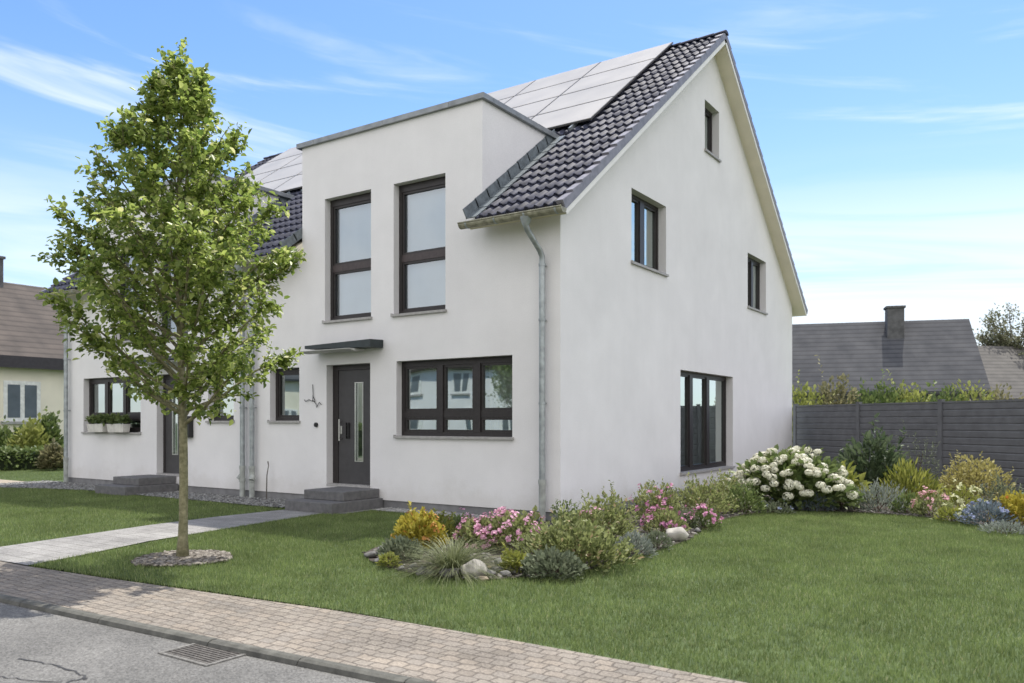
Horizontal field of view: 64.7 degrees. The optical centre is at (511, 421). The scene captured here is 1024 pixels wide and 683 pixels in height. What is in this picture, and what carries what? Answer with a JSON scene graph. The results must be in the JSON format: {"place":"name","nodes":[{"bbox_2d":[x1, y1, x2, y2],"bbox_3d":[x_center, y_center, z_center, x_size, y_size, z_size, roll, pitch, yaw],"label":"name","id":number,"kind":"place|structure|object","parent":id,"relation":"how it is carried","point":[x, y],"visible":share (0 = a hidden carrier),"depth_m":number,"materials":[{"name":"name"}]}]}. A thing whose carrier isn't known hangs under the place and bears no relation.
{"place":"outdoors","nodes":[
{"label":"outdoors","id":0,"kind":"place"},
{"bbox_2d":[0,479,24,482],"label":"driveway","id":1,"kind":"structure","parent":0,"point":[5,481],"depth_m":19.39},
{"bbox_2d":[0,468,63,480],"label":"lawn grass","id":2,"kind":"structure","parent":0,"point":[48,473],"depth_m":21.95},
{"bbox_2d":[0,487,284,546],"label":"lawn grass","id":3,"kind":"structure","parent":0,"point":[58,494],"depth_m":12.93,"materials":[{"name":"plant"}]},
{"bbox_2d":[0,602,374,682],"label":"road","id":4,"kind":"structure","parent":0,"point":[95,652],"depth_m":4.97,"materials":[{"name":"asphalt"}]},
{"bbox_2d":[18,658,87,682],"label":"road crack","id":5,"kind":"object","parent":4,"relation":"on","point":[83,677],"visible":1,"depth_m":4.78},
{"bbox_2d":[157,643,245,666],"bbox_3d":[-1.942,1.464,5.116,0.500,0.013,0.335,0,0,34],"label":"drain grate","id":6,"kind":"object","parent":4,"relation":"on","point":[197,654],"visible":0.9,"depth_m":5.07,"materials":[{"name":"metal"}]},
{"bbox_2d":[0,508,377,564],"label":"path","id":7,"kind":"structure","parent":0,"point":[29,553],"depth_m":10.00,"materials":[{"name":"concrete"}]},
{"bbox_2d":[1,561,437,627],"bbox_3d":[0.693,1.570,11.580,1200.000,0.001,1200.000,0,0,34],"label":"ground","id":8,"kind":"structure","parent":0,"point":[198,590],"depth_m":7.56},
{"bbox_2d":[0,594,435,682],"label":"kerb","id":9,"kind":"structure","parent":8,"relation":"on","point":[352,671],"depth_m":5.22,"materials":[{"name":"concrete"}]},
{"bbox_2d":[0,561,745,682],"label":"pavement","id":10,"kind":"structure","parent":0,"point":[434,654],"depth_m":5.42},
{"bbox_2d":[0,469,1023,682],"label":"lawn ground","id":11,"kind":"structure","parent":0,"point":[844,672],"depth_m":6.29,"materials":[{"name":"plant"}]},
{"bbox_2d":[0,415,22,448],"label":"bush","id":12,"kind":"object","parent":11,"relation":"on","point":[4,430],"visible":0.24,"depth_m":26.60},
{"bbox_2d":[6,412,49,448],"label":"bush","id":13,"kind":"object","parent":11,"relation":"on","point":[30,430],"visible":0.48,"depth_m":26.10,"materials":[{"name":"plant"}]},
{"bbox_2d":[0,444,63,470],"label":"hedge","id":14,"kind":"object","parent":11,"relation":"on","point":[17,458],"visible":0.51,"depth_m":24.09,"materials":[{"name":"plant"}]},
{"bbox_2d":[0,256,64,436],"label":"house","id":15,"kind":"structure","parent":11,"relation":"on","point":[31,365],"depth_m":30.80,"materials":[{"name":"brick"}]},
{"bbox_2d":[0,380,40,423],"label":"window","id":16,"kind":"structure","parent":15,"relation":"in","point":[21,399],"depth_m":29.99,"materials":[{"name":"plastic"}]},
{"bbox_2d":[33,437,63,469],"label":"bush","id":17,"kind":"object","parent":11,"relation":"on","point":[51,456],"visible":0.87,"depth_m":23.84,"materials":[{"name":"plant"}]},
{"bbox_2d":[39,406,63,445],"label":"bush","id":18,"kind":"object","parent":11,"relation":"on","point":[48,425],"visible":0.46,"depth_m":27.42,"materials":[{"name":"plant"}]},
{"bbox_2d":[0,480,288,507],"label":"gravel apron","id":19,"kind":"object","parent":11,"relation":"on","point":[176,498],"visible":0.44,"depth_m":15.06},
{"bbox_2d":[266,461,268,498],"bbox_3d":[-4.516,1.078,14.944,0.042,0.705,0.077,0,0,13],"label":"garden stake","id":20,"kind":"object","parent":19,"relation":"on","point":[266,478],"visible":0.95,"depth_m":14.93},
{"bbox_2d":[35,147,361,496],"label":"house","id":21,"kind":"structure","parent":11,"relation":"on","point":[141,456],"depth_m":17.70,"materials":[{"name":"white paint"}]},
{"bbox_2d":[84,413,108,431],"bbox_3d":[-9.281,0.001,18.118,0.834,0.446,0.405,0,0,34],"label":"flower box","id":22,"kind":"object","parent":21,"relation":"attached to","point":[99,419],"visible":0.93,"depth_m":18.02,"materials":[{"name":"white plastic"}]},
{"bbox_2d":[81,377,140,433],"bbox_3d":[-8.908,-0.367,18.125,2.360,1.264,0.252,0,0,34],"label":"window","id":23,"kind":"structure","parent":21,"relation":"in","point":[134,416],"depth_m":18.35,"materials":[{"name":"brown glass"}]},
{"bbox_2d":[103,412,130,431],"bbox_3d":[-8.606,0.002,17.691,0.779,0.444,0.442,0,0,34],"label":"flower box","id":24,"kind":"object","parent":21,"relation":"attached to","point":[118,418],"visible":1,"depth_m":17.57,"materials":[{"name":"green plant"}]},
{"bbox_2d":[116,245,139,343],"bbox_3d":[-8.356,-2.832,17.754,1.150,2.194,0.252,0,0,34],"label":"window","id":25,"kind":"structure","parent":21,"relation":"in","point":[121,257],"depth_m":18.06,"materials":[{"name":"brown glass"}]},
{"bbox_2d":[162,232,187,337],"bbox_3d":[-7.020,-2.832,16.857,1.170,2.194,0.252,0,0,34],"label":"window","id":26,"kind":"structure","parent":21,"relation":"in","point":[166,270],"depth_m":17.17,"materials":[{"name":"brown glass"}]},
{"bbox_2d":[166,379,186,473],"bbox_3d":[-6.998,0.088,16.970,0.850,1.985,0.066,0,0,34],"label":"door","id":27,"kind":"structure","parent":21,"relation":"in","point":[172,459],"depth_m":17.08,"materials":[{"name":"grey metal"}]},
{"bbox_2d":[187,416,192,436],"bbox_3d":[-6.591,0.095,16.392,0.280,0.430,0.128,0,0,34],"label":"mailbox","id":28,"kind":"object","parent":21,"relation":"attached to","point":[190,429],"visible":0.34,"depth_m":16.31,"materials":[{"name":"black metal"}]},
{"bbox_2d":[205,372,234,422],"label":"window","id":29,"kind":"structure","parent":21,"relation":"in","point":[223,419],"depth_m":16.02,"materials":[{"name":"clear plastic"}]},
{"bbox_2d":[479,576,488,580],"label":"rock","id":30,"kind":"object","parent":11,"relation":"on","point":[484,578],"visible":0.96,"depth_m":7.25,"materials":[{"name":"beige stone"}]},
{"bbox_2d":[230,30,807,520],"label":"house","id":31,"kind":"structure","parent":11,"relation":"on","point":[624,298],"depth_m":13.75,"materials":[{"name":"white paint"}]},
{"bbox_2d":[267,368,299,422],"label":"window","id":32,"kind":"structure","parent":31,"relation":"in","point":[280,418],"depth_m":15.12,"materials":[{"name":"clear plastic"}]},
{"bbox_2d":[322,192,371,323],"bbox_3d":[-2.794,-2.832,14.019,1.170,2.194,0.252,0,0,34],"label":"window","id":33,"kind":"structure","parent":31,"relation":"in","point":[361,265],"depth_m":14.24,"materials":[{"name":"brown plastic"}]},
{"bbox_2d":[338,369,369,484],"bbox_3d":[-2.715,0.088,14.056,0.850,1.985,0.128,0,0,34],"label":"door","id":34,"kind":"structure","parent":31,"relation":"in","point":[351,471],"depth_m":14.11,"materials":[{"name":"grey metal"}]},
{"bbox_2d":[338,203,370,315],"bbox_3d":[-2.686,-2.840,14.180,1.010,2.140,0.024,0,0,34],"label":"blind","id":35,"kind":"object","parent":31,"relation":"attached to","point":[354,243],"visible":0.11,"depth_m":14.23,"materials":[{"name":"fabric"}]},
{"bbox_2d":[390,176,446,316],"bbox_3d":[-1.457,-2.832,13.122,1.150,2.194,0.252,0,0,34],"label":"window","id":36,"kind":"structure","parent":31,"relation":"in","point":[434,254],"depth_m":13.31,"materials":[{"name":"brown"}]},
{"bbox_2d":[407,188,444,308],"bbox_3d":[-1.350,-2.840,13.282,0.990,2.140,0.024,0,0,34],"label":"blind","id":37,"kind":"object","parent":31,"relation":"attached to","point":[425,231],"visible":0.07,"depth_m":13.32,"materials":[{"name":"fabric"}]},
{"bbox_2d":[393,356,513,439],"bbox_3d":[-0.905,-0.367,12.751,2.360,1.264,0.252,0,0,34],"label":"window","id":38,"kind":"structure","parent":31,"relation":"in","point":[478,412],"depth_m":12.80,"materials":[{"name":"brown"}]},
{"bbox_2d":[468,420,489,429],"bbox_3d":[-0.518,0.580,14.351,0.900,1.300,0.650,0,0,34],"label":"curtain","id":39,"kind":"object","parent":31,"relation":"in","point":[487,424],"visible":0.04,"depth_m":14.47,"materials":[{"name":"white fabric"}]},
{"bbox_2d":[490,365,511,429],"bbox_3d":[-0.086,-0.380,12.539,0.643,1.220,0.076,0,0,34],"label":"curtain","id":40,"kind":"object","parent":31,"relation":"hanging from","point":[500,386],"visible":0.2,"depth_m":12.58,"materials":[{"name":"fabric"}]},
{"bbox_2d":[631,194,668,276],"bbox_3d":[2.327,-3.282,14.175,0.270,1.274,1.510,0,0,34],"label":"window","id":41,"kind":"structure","parent":31,"relation":"in","point":[644,215],"depth_m":14.25,"materials":[{"name":"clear glass"}]},
{"bbox_2d":[680,371,734,474],"bbox_3d":[3.947,0.008,16.586,0.270,1.994,3.060,0,0,34],"label":"window","id":42,"kind":"structure","parent":31,"relation":"in","point":[702,396],"depth_m":16.74,"materials":[{"name":"brown glass"}]},
{"bbox_2d":[704,108,721,162],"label":"window","id":43,"kind":"structure","parent":31,"relation":"in","point":[708,115],"depth_m":17.03,"materials":[{"name":"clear glass"}]},
{"bbox_2d":[747,257,767,314],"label":"window","id":44,"kind":"structure","parent":31,"relation":"in","point":[753,266],"depth_m":19.62,"materials":[{"name":"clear glass"}]},
{"bbox_2d":[363,481,1022,578],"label":"flower bed","id":45,"kind":"object","parent":11,"relation":"on","point":[500,554],"visible":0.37,"depth_m":10.91,"materials":[{"name":"soil"}]},
{"bbox_2d":[364,551,378,557],"bbox_3d":[-1.475,1.392,8.504,0.169,0.078,0.122,0,0,-8],"label":"rock","id":46,"kind":"object","parent":45,"relation":"on","point":[370,554],"visible":0.91,"depth_m":8.46,"materials":[{"name":"grey stone"}]},
{"bbox_2d":[375,551,402,567],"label":"shrub","id":47,"kind":"object","parent":45,"relation":"on","point":[387,558],"visible":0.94,"depth_m":7.94,"materials":[{"name":"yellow plant"}]},
{"bbox_2d":[375,534,423,560],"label":"shrub","id":48,"kind":"object","parent":45,"relation":"on","point":[397,544],"visible":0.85,"depth_m":8.31,"materials":[{"name":"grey plant"}]},
{"bbox_2d":[389,500,449,550],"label":"shrub","id":49,"kind":"object","parent":45,"relation":"on","point":[424,526],"visible":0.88,"depth_m":8.96,"materials":[{"name":"yellow plant"}]},
{"bbox_2d":[416,566,425,575],"bbox_3d":[-0.850,1.398,7.569,0.093,0.091,0.132,0,0,10],"label":"rock","id":50,"kind":"object","parent":45,"relation":"on","point":[422,572],"visible":0.77,"depth_m":7.53,"materials":[{"name":"grey stone"}]},
{"bbox_2d":[433,508,457,538],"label":"shrub","id":51,"kind":"object","parent":45,"relation":"on","point":[448,521],"visible":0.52,"depth_m":9.77,"materials":[{"name":"green plant"}]},
{"bbox_2d":[439,568,451,576],"bbox_3d":[-0.599,1.396,7.456,0.142,0.096,0.114,0,0,6],"label":"rock","id":52,"kind":"object","parent":45,"relation":"on","point":[443,572],"visible":0.63,"depth_m":7.42,"materials":[{"name":"grey stone"}]},
{"bbox_2d":[382,534,525,586],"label":"ornamental grass","id":53,"kind":"object","parent":45,"relation":"on","point":[453,558],"depth_m":7.54,"materials":[{"name":"plant"}]},
{"bbox_2d":[449,568,459,576],"bbox_3d":[-0.532,1.393,7.472,0.140,0.094,0.127,0,0,22],"label":"rock","id":54,"kind":"object","parent":45,"relation":"on","point":[450,571],"visible":0.6,"depth_m":7.43,"materials":[{"name":"grey stone"}]},
{"bbox_2d":[445,507,477,530],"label":"flowering plant","id":55,"kind":"object","parent":45,"relation":"on","point":[457,522],"visible":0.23,"depth_m":10.14,"materials":[{"name":"pink plant"}]},
{"bbox_2d":[460,559,487,577],"bbox_3d":[-0.345,1.351,7.449,0.256,0.179,0.195,0,0,5],"label":"rock","id":56,"kind":"object","parent":45,"relation":"on","point":[479,563],"visible":0.74,"depth_m":7.39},
{"bbox_2d":[449,514,505,549],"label":"flowering plant","id":57,"kind":"object","parent":45,"relation":"on","point":[475,528],"visible":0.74,"depth_m":9.01,"materials":[{"name":"pink plant"}]},
{"bbox_2d":[487,569,495,576],"bbox_3d":[-0.206,1.399,7.460,0.107,0.086,0.134,0,0,-20],"label":"rock","id":58,"kind":"object","parent":45,"relation":"on","point":[490,571],"visible":0.67,"depth_m":7.42,"materials":[{"name":"grey stone"}]},
{"bbox_2d":[499,570,510,576],"bbox_3d":[-0.063,1.400,7.465,0.091,0.064,0.097,0,0,-28],"label":"rock","id":59,"kind":"object","parent":45,"relation":"on","point":[504,573],"visible":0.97,"depth_m":7.44,"materials":[{"name":"grey stone"}]},
{"bbox_2d":[471,505,547,551],"bbox_3d":[0.000,1.187,9.120,0.866,0.493,1.051,0,0,-40],"label":"flowering plant","id":60,"kind":"object","parent":45,"relation":"on","point":[509,527],"visible":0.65,"depth_m":8.95,"materials":[{"name":"pink plant"}]},
{"bbox_2d":[497,542,526,572],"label":"shrub","id":61,"kind":"object","parent":45,"relation":"on","point":[508,560],"visible":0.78,"depth_m":7.61,"materials":[{"name":"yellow plant"}]},
{"bbox_2d":[518,544,588,579],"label":"shrub","id":62,"kind":"object","parent":45,"relation":"on","point":[553,559],"visible":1,"depth_m":7.35,"materials":[{"name":"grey plant"}]},
{"bbox_2d":[551,498,580,531],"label":"shrub","id":63,"kind":"object","parent":45,"relation":"on","point":[566,505],"visible":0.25,"depth_m":10.12,"materials":[{"name":"green plant"}]},
{"bbox_2d":[511,505,643,571],"bbox_3d":[0.637,1.141,8.041,1.329,0.586,0.941,0,0,34],"label":"shrub","id":64,"kind":"object","parent":45,"relation":"on","point":[588,539],"visible":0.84,"depth_m":7.86,"materials":[{"name":"green plant"}]},
{"bbox_2d":[578,489,604,538],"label":"flowering plant","id":65,"kind":"object","parent":45,"relation":"on","point":[588,510],"visible":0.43,"depth_m":9.30,"materials":[{"name":"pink plant"}]},
{"bbox_2d":[581,480,641,540],"bbox_3d":[1.156,1.070,9.715,0.769,0.729,0.842,0,0,-10],"label":"shrub","id":66,"kind":"object","parent":45,"relation":"on","point":[609,516],"visible":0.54,"depth_m":9.61,"materials":[{"name":"green plant"}]},
{"bbox_2d":[613,529,658,557],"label":"shrub","id":67,"kind":"object","parent":45,"relation":"on","point":[636,540],"visible":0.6,"depth_m":8.50,"materials":[{"name":"plant"}]},
{"bbox_2d":[624,476,683,522],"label":"flowering plant","id":68,"kind":"object","parent":45,"relation":"on","point":[655,499],"visible":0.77,"depth_m":11.23,"materials":[{"name":"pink plant"}]},
{"bbox_2d":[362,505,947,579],"bbox_3d":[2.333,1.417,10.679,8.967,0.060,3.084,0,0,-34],"label":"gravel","id":69,"kind":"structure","parent":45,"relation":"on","point":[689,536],"depth_m":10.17,"materials":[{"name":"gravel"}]},
{"bbox_2d":[640,529,674,549],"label":"shrub","id":70,"kind":"object","parent":45,"relation":"on","point":[654,541],"visible":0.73,"depth_m":9.05,"materials":[{"name":"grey plant"}]},
{"bbox_2d":[640,501,691,532],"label":"flowering plant","id":71,"kind":"object","parent":45,"relation":"on","point":[663,516],"visible":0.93,"depth_m":10.26,"materials":[{"name":"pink plant"}]},
{"bbox_2d":[666,527,688,540],"bbox_3d":[1.987,1.348,9.707,0.281,0.189,0.213,0,0,-1],"label":"rock","id":72,"kind":"object","parent":45,"relation":"on","point":[678,533],"visible":0.93,"depth_m":9.65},
{"bbox_2d":[671,505,700,528],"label":"flowering plant","id":73,"kind":"object","parent":45,"relation":"on","point":[684,512],"visible":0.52,"depth_m":10.75,"materials":[{"name":"pink plant"}]},
{"bbox_2d":[686,503,723,528],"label":"flowering plant","id":74,"kind":"object","parent":45,"relation":"on","point":[713,517],"visible":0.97,"depth_m":10.73,"materials":[{"name":"pink plant"}]},
{"bbox_2d":[670,472,740,514],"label":"shrub","id":75,"kind":"object","parent":45,"relation":"on","point":[692,499],"visible":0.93,"depth_m":12.35,"materials":[{"name":"green plant"}]},
{"bbox_2d":[704,468,746,506],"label":"shrub","id":76,"kind":"object","parent":45,"relation":"on","point":[733,480],"visible":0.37,"depth_m":13.43,"materials":[{"name":"green plant"}]},
{"bbox_2d":[722,477,767,513],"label":"shrub","id":77,"kind":"object","parent":45,"relation":"on","point":[750,499],"visible":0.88,"depth_m":12.49,"materials":[{"name":"green plant"}]},
{"bbox_2d":[717,444,865,509],"bbox_3d":[4.572,0.900,13.475,2.558,1.074,1.636,0,0,34],"label":"hydrangea","id":78,"kind":"object","parent":45,"relation":"on","point":[809,475],"visible":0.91,"depth_m":12.97,"materials":[{"name":"white plant"}]},
{"bbox_2d":[766,488,819,508],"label":"shrub","id":79,"kind":"object","parent":45,"relation":"on","point":[780,496],"visible":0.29,"depth_m":13.20,"materials":[{"name":"green plant"}]},
{"bbox_2d":[788,493,840,511],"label":"shrub","id":80,"kind":"object","parent":45,"relation":"on","point":[822,506],"visible":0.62,"depth_m":12.83,"materials":[{"name":"green plant"}]},
{"bbox_2d":[816,459,874,508],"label":"shrub","id":81,"kind":"object","parent":45,"relation":"on","point":[851,476],"visible":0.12,"depth_m":13.44,"materials":[{"name":"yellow plant"}]},
{"bbox_2d":[836,413,915,499],"bbox_3d":[6.638,0.632,14.804,1.815,1.620,1.431,0,0,34],"label":"shrub","id":82,"kind":"object","parent":45,"relation":"on","point":[875,466],"visible":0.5,"depth_m":14.61,"materials":[{"name":"green plant"}]},
{"bbox_2d":[844,477,910,511],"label":"shrub","id":83,"kind":"object","parent":45,"relation":"on","point":[882,499],"visible":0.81,"depth_m":12.76,"materials":[{"name":"plant"}]},
{"bbox_2d":[887,490,925,513],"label":"shrub","id":84,"kind":"object","parent":45,"relation":"on","point":[908,500],"visible":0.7,"depth_m":12.53,"materials":[{"name":"green plant"}]},
{"bbox_2d":[875,457,943,502],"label":"shrub","id":85,"kind":"object","parent":45,"relation":"on","point":[902,478],"visible":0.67,"depth_m":13.80,"materials":[{"name":"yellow plant"}]},
{"bbox_2d":[891,420,946,490],"bbox_3d":[7.869,0.695,15.823,1.288,1.487,1.134,0,0,34],"label":"shrub","id":86,"kind":"object","parent":45,"relation":"on","point":[932,446],"visible":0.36,"depth_m":15.74,"materials":[{"name":"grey plant"}]},
{"bbox_2d":[908,486,955,515],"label":"flowering plant","id":87,"kind":"object","parent":45,"relation":"on","point":[930,502],"visible":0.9,"depth_m":12.14,"materials":[{"name":"pink plant"}]},
{"bbox_2d":[936,478,987,510],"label":"flowering plant","id":88,"kind":"object","parent":45,"relation":"on","point":[959,497],"visible":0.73,"depth_m":12.91,"materials":[{"name":"white plant"}]},
{"bbox_2d":[937,450,1015,499],"bbox_3d":[8.514,0.973,14.841,1.322,0.928,1.128,0,0,6],"label":"shrub","id":89,"kind":"object","parent":45,"relation":"on","point":[973,475],"visible":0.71,"depth_m":14.70,"materials":[{"name":"plant"}]},
{"bbox_2d":[953,498,1020,525],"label":"flowering plant","id":90,"kind":"object","parent":45,"relation":"on","point":[977,507],"visible":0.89,"depth_m":11.05,"materials":[{"name":"blue plant"}]},
{"bbox_2d":[977,470,1023,504],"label":"shrub","id":91,"kind":"object","parent":45,"relation":"on","point":[1003,486],"visible":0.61,"depth_m":13.45,"materials":[{"name":"green plant"}]},
{"bbox_2d":[986,489,1023,525],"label":"shrub","id":92,"kind":"object","parent":45,"relation":"on","point":[1014,503],"visible":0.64,"depth_m":11.04,"materials":[{"name":"yellow plant"}]},
{"bbox_2d":[756,498,794,513],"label":"shrub","id":93,"kind":"object","parent":11,"relation":"on","point":[776,508],"visible":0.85,"depth_m":12.62,"materials":[{"name":"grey plant"}]},
{"bbox_2d":[792,370,838,447],"bbox_3d":[9.499,-0.200,27.096,3.098,3.303,1.930,0,0,34],"label":"bush","id":94,"kind":"object","parent":11,"relation":"on","point":[804,400],"visible":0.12,"depth_m":26.83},
{"bbox_2d":[812,355,860,405],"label":"bush","id":95,"kind":"object","parent":11,"relation":"on","point":[826,392],"visible":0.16,"depth_m":26.86,"materials":[{"name":"plant"}]},
{"bbox_2d":[827,378,895,403],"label":"bush","id":96,"kind":"object","parent":11,"relation":"on","point":[864,397],"visible":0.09,"depth_m":26.82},
{"bbox_2d":[792,305,990,443],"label":"house","id":97,"kind":"structure","parent":11,"relation":"on","point":[920,353],"depth_m":38.46,"materials":[{"name":"tile"}]},
{"bbox_2d":[861,369,931,404],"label":"bush","id":98,"kind":"object","parent":11,"relation":"on","point":[884,395],"visible":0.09,"depth_m":26.80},
{"bbox_2d":[793,399,1023,491],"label":"garden fence","id":99,"kind":"object","parent":11,"relation":"on","point":[992,429],"visible":0.69,"depth_m":17.85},
{"bbox_2d":[885,369,931,402],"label":"bush","id":100,"kind":"object","parent":11,"relation":"on","point":[915,393],"visible":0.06,"depth_m":26.84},
{"bbox_2d":[916,380,984,403],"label":"bush","id":101,"kind":"object","parent":11,"relation":"on","point":[942,394],"visible":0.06,"depth_m":26.83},
{"bbox_2d":[929,504,973,522],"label":"shrub","id":102,"kind":"object","parent":11,"relation":"on","point":[941,513],"visible":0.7,"depth_m":11.53,"materials":[{"name":"green plant"}]},
{"bbox_2d":[937,379,994,402],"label":"bush","id":103,"kind":"object","parent":11,"relation":"on","point":[975,394],"visible":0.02,"depth_m":26.88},
{"bbox_2d":[965,383,1023,401],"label":"bush","id":104,"kind":"object","parent":11,"relation":"on","point":[997,393],"visible":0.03,"depth_m":26.90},
{"bbox_2d":[972,302,1023,354],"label":"tree","id":105,"kind":"object","parent":11,"relation":"on","point":[1000,339],"visible":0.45,"depth_m":51.80,"materials":[{"name":"green plant"}]},
{"bbox_2d":[977,519,1023,535],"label":"shrub","id":106,"kind":"object","parent":11,"relation":"on","point":[1015,527],"visible":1,"depth_m":10.29,"materials":[{"name":"plant"}]},
{"bbox_2d":[978,346,1023,401],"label":"house","id":107,"kind":"structure","parent":11,"relation":"on","point":[1003,365],"depth_m":48.67,"materials":[{"name":"tile"}]},
{"label":"gravel strip","id":108,"kind":"structure","parent":11,"relation":"on","visible":0},
{"bbox_2d":[372,507,493,518],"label":"gravel","id":109,"kind":"structure","parent":108,"relation":"on","point":[399,510],"depth_m":12.78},
{"bbox_2d":[0,0,1023,345],"label":"sky","id":110,"kind":"structure","parent":0,"point":[890,133],"materials":[{"name":"blue"}]},
{"label":"tree ring soil","id":111,"kind":"structure","parent":0,"visible":0},
{"bbox_2d":[130,549,232,566],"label":"gravel","id":112,"kind":"structure","parent":111,"relation":"on","point":[172,559],"depth_m":8.33,"materials":[{"name":"gravel"}]},
{"bbox_2d":[31,37,306,556],"bbox_3d":[-3.488,-1.299,8.486,2.734,5.503,2.676,0,0,34],"label":"street tree","id":113,"kind":"object","parent":112,"relation":"on","point":[200,165],"visible":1,"depth_m":8.14,"materials":[{"name":"green plant"}]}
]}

